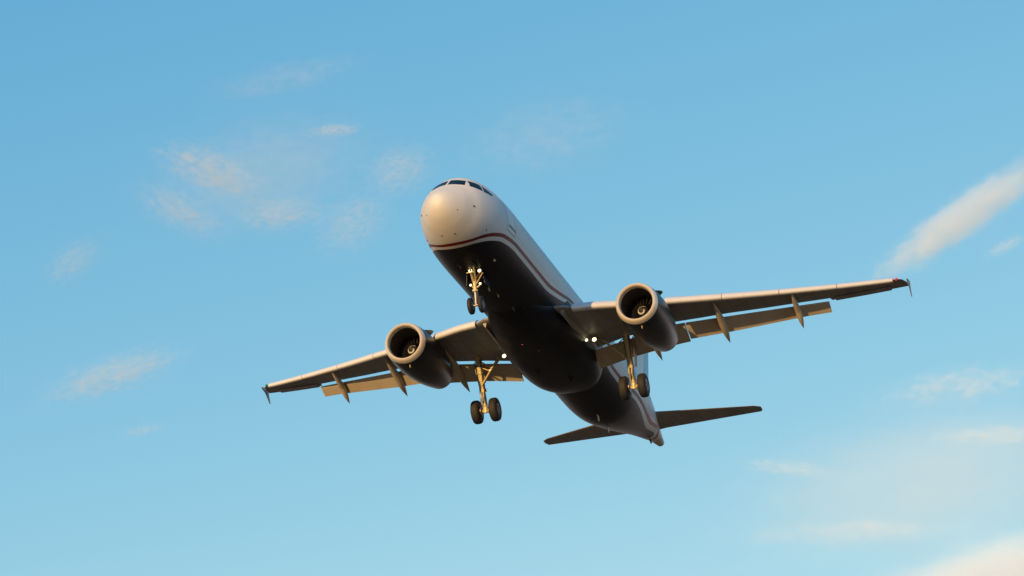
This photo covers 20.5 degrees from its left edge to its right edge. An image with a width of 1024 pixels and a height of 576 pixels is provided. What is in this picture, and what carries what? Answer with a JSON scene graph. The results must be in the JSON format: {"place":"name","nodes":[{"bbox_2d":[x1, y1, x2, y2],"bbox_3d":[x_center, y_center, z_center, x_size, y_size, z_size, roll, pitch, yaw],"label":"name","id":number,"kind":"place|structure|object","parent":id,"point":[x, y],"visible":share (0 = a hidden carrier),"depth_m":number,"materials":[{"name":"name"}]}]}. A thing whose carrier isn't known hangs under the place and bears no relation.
{"place":"outdoors","nodes":[
{"label":"outdoors","id":0,"kind":"place"},
{"bbox_2d":[0,0,1023,575],"label":"sky","id":1,"kind":"structure","parent":0,"point":[205,205],"materials":[{"name":"blue"}]},
{"bbox_2d":[261,178,911,445],"bbox_3d":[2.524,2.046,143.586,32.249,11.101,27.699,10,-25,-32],"label":"airplane","id":2,"kind":"object","parent":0,"point":[543,326],"visible":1,"depth_m":136.58,"materials":[{"name":"grey metal"}]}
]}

